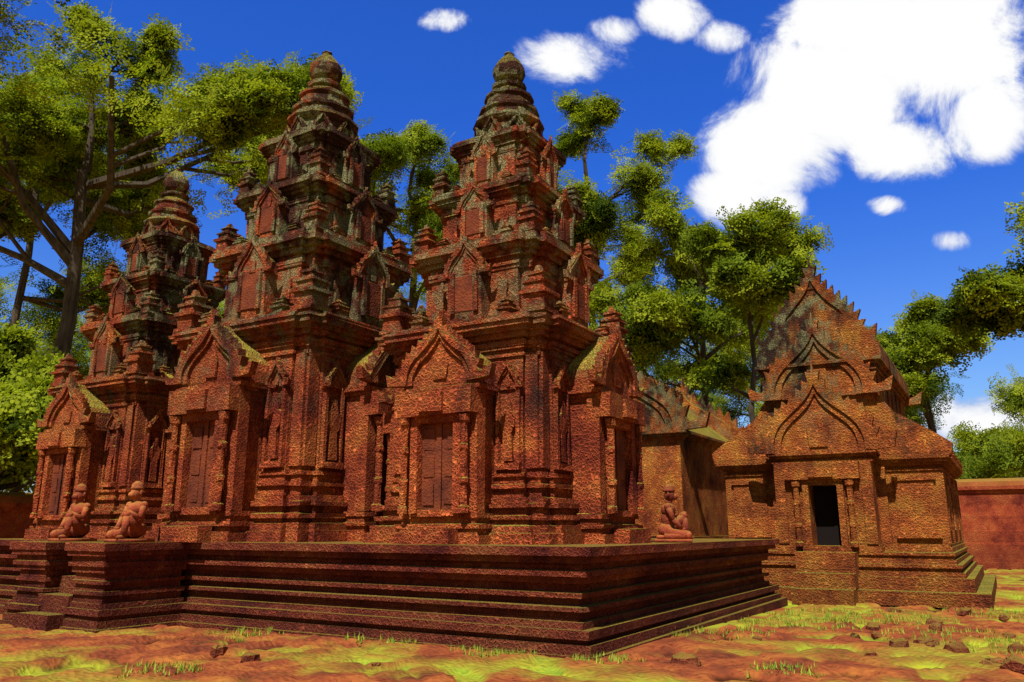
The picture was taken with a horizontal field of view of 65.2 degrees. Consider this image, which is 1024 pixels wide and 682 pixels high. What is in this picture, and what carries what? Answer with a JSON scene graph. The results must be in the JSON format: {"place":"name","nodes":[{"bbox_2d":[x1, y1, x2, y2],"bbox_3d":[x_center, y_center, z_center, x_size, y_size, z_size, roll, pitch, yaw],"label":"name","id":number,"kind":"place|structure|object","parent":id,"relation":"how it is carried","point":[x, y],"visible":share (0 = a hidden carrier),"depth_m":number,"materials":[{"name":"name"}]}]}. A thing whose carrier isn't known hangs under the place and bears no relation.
{"place":"outdoors","nodes":[
{"label":"outdoors","id":0,"kind":"place"},
{"bbox_2d":[24,167,225,539],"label":"tower","id":1,"kind":"structure","parent":0,"point":[105,437],"depth_m":15.96,"materials":[{"name":"stone"}]},
{"bbox_2d":[363,51,651,544],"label":"tower","id":2,"kind":"structure","parent":0,"point":[515,415],"depth_m":11.39,"materials":[{"name":"stone"}]},
{"bbox_2d":[0,568,1023,681],"bbox_3d":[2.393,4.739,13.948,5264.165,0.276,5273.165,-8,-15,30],"label":"ground","id":3,"kind":"structure","parent":0,"point":[65,655],"depth_m":8.64,"materials":[{"name":"brown soil"}]},
{"bbox_2d":[0,492,36,537],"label":"wall","id":4,"kind":"structure","parent":3,"relation":"on","point":[16,509],"depth_m":22.30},
{"bbox_2d":[0,316,84,492],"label":"tree","id":5,"kind":"object","parent":3,"relation":"on","point":[25,398],"visible":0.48,"depth_m":21.49,"materials":[{"name":"green plant"}]},
{"bbox_2d":[0,266,91,374],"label":"tree","id":6,"kind":"object","parent":3,"relation":"on","point":[43,324],"visible":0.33,"depth_m":55.73,"materials":[{"name":"green plant"}]},
{"bbox_2d":[1,310,105,378],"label":"tree","id":7,"kind":"object","parent":3,"relation":"on","point":[83,366],"visible":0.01,"depth_m":60.47,"materials":[{"name":"green plant"}]},
{"bbox_2d":[0,43,126,338],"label":"tree","id":8,"kind":"object","parent":3,"relation":"on","point":[91,293],"visible":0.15,"depth_m":49.06,"materials":[{"name":"green plant"}]},
{"bbox_2d":[0,0,373,363],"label":"tree","id":9,"kind":"object","parent":3,"relation":"on","point":[224,114],"visible":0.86,"depth_m":36.33,"materials":[{"name":"green plant"}]},
{"bbox_2d":[217,299,224,316],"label":"tree","id":10,"kind":"object","parent":3,"relation":"on","point":[221,304],"depth_m":76.75,"materials":[{"name":"green plant"}]},
{"bbox_2d":[219,279,426,316],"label":"tree","id":11,"kind":"object","parent":3,"relation":"on","point":[421,294],"visible":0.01,"depth_m":78.32,"materials":[{"name":"green plant"}]},
{"bbox_2d":[0,535,787,659],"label":"platform","id":12,"kind":"structure","parent":3,"relation":"on","point":[562,600],"depth_m":11.12,"materials":[{"name":"stone"}]},
{"bbox_2d":[48,484,96,541],"bbox_3d":[-7.078,2.772,12.957,0.522,0.920,0.620,-8,-15,30],"label":"statue","id":13,"kind":"object","parent":12,"relation":"on","point":[74,526],"visible":0.99,"depth_m":12.86,"materials":[{"name":"stone"}]},
{"bbox_2d":[104,481,154,542],"bbox_3d":[-5.809,2.598,12.215,0.522,0.920,0.620,-8,-15,30],"label":"statue","id":14,"kind":"object","parent":12,"relation":"on","point":[131,524],"visible":1,"depth_m":12.11,"materials":[{"name":"stone"}]},
{"bbox_2d":[144,50,425,542],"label":"tower","id":15,"kind":"structure","parent":12,"relation":"on","point":[286,365],"depth_m":13.37,"materials":[{"name":"stone"}]},
{"bbox_2d":[654,484,694,541],"bbox_3d":[2.466,2.621,12.213,0.589,0.874,0.496,-3,-14,13],"label":"statue","id":16,"kind":"object","parent":12,"relation":"on","point":[672,527],"visible":1,"depth_m":12.07,"materials":[{"name":"stone"}]},
{"bbox_2d":[358,119,459,310],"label":"tree","id":17,"kind":"object","parent":3,"relation":"on","point":[415,144],"visible":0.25,"depth_m":47.49,"materials":[{"name":"green plant"}]},
{"bbox_2d":[117,606,1023,678],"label":"grass tufts","id":18,"kind":"object","parent":3,"relation":"on","point":[774,666],"visible":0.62,"depth_m":10.42,"materials":[{"name":"green"}]},
{"bbox_2d":[210,607,1023,674],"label":"loose stones","id":19,"kind":"object","parent":3,"relation":"on","point":[1014,663],"visible":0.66,"depth_m":8.94,"materials":[{"name":"brown stone"}]},
{"bbox_2d":[549,88,699,327],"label":"tree","id":20,"kind":"object","parent":3,"relation":"on","point":[598,225],"visible":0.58,"depth_m":48.81,"materials":[{"name":"green plant"}]},
{"bbox_2d":[588,284,749,400],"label":"tree","id":21,"kind":"object","parent":3,"relation":"on","point":[673,378],"visible":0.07,"depth_m":66.36,"materials":[{"name":"green plant"}]},
{"bbox_2d":[588,183,833,405],"bbox_3d":[9.517,0.843,39.158,13.020,19.300,11.618,3,-14,-13],"label":"tree","id":22,"kind":"object","parent":3,"relation":"on","point":[661,320],"visible":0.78,"depth_m":37.85,"materials":[{"name":"green plant"}]},
{"bbox_2d":[683,305,783,426],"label":"tree","id":23,"kind":"object","parent":3,"relation":"on","point":[717,400],"visible":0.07,"depth_m":74.10,"materials":[{"name":"green plant"}]},
{"bbox_2d":[676,243,826,422],"bbox_3d":[10.070,2.419,33.063,7.106,13.424,7.329,-8,-15,30],"label":"tree","id":24,"kind":"object","parent":3,"relation":"on","point":[754,293],"visible":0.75,"depth_m":32.22,"materials":[{"name":"green plant"}]},
{"bbox_2d":[712,256,996,609],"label":"library","id":25,"kind":"structure","parent":3,"relation":"on","point":[837,466],"depth_m":17.74,"materials":[{"name":"stone"}]},
{"bbox_2d":[744,322,968,430],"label":"tree","id":26,"kind":"object","parent":3,"relation":"on","point":[760,405],"visible":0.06,"depth_m":61.80,"materials":[{"name":"green plant"}]},
{"bbox_2d":[876,288,995,432],"bbox_3d":[20.589,3.953,40.043,5.824,13.625,7.126,-2,-13,7],"label":"tree","id":27,"kind":"object","parent":3,"relation":"on","point":[928,342],"visible":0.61,"depth_m":38.89,"materials":[{"name":"green plant"}]},
{"bbox_2d":[931,192,1023,343],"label":"tree","id":28,"kind":"object","parent":3,"relation":"on","point":[978,299],"visible":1,"depth_m":30.88,"materials":[{"name":"green plant"}]},
{"bbox_2d":[947,419,1023,478],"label":"tree","id":29,"kind":"object","parent":3,"relation":"on","point":[988,454],"visible":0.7,"depth_m":49.57,"materials":[{"name":"green plant"}]},
{"bbox_2d":[955,478,1023,569],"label":"wall","id":30,"kind":"structure","parent":3,"relation":"on","point":[992,513],"depth_m":30.63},
{"bbox_2d":[955,423,1023,477],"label":"tree","id":31,"kind":"object","parent":3,"relation":"on","point":[1009,444],"visible":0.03,"depth_m":67.35,"materials":[{"name":"green plant"}]},
{"bbox_2d":[984,364,1023,427],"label":"tree","id":32,"kind":"object","parent":3,"relation":"on","point":[1013,398],"visible":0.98,"depth_m":58.24,"materials":[{"name":"green plant"}]},
{"bbox_2d":[0,0,1023,492],"label":"sky","id":33,"kind":"structure","parent":0,"point":[897,126],"materials":[{"name":"blue"}]},
{"bbox_2d":[633,371,743,538],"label":"hall","id":34,"kind":"structure","parent":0,"point":[685,434],"depth_m":24.69,"materials":[{"name":"stone"}]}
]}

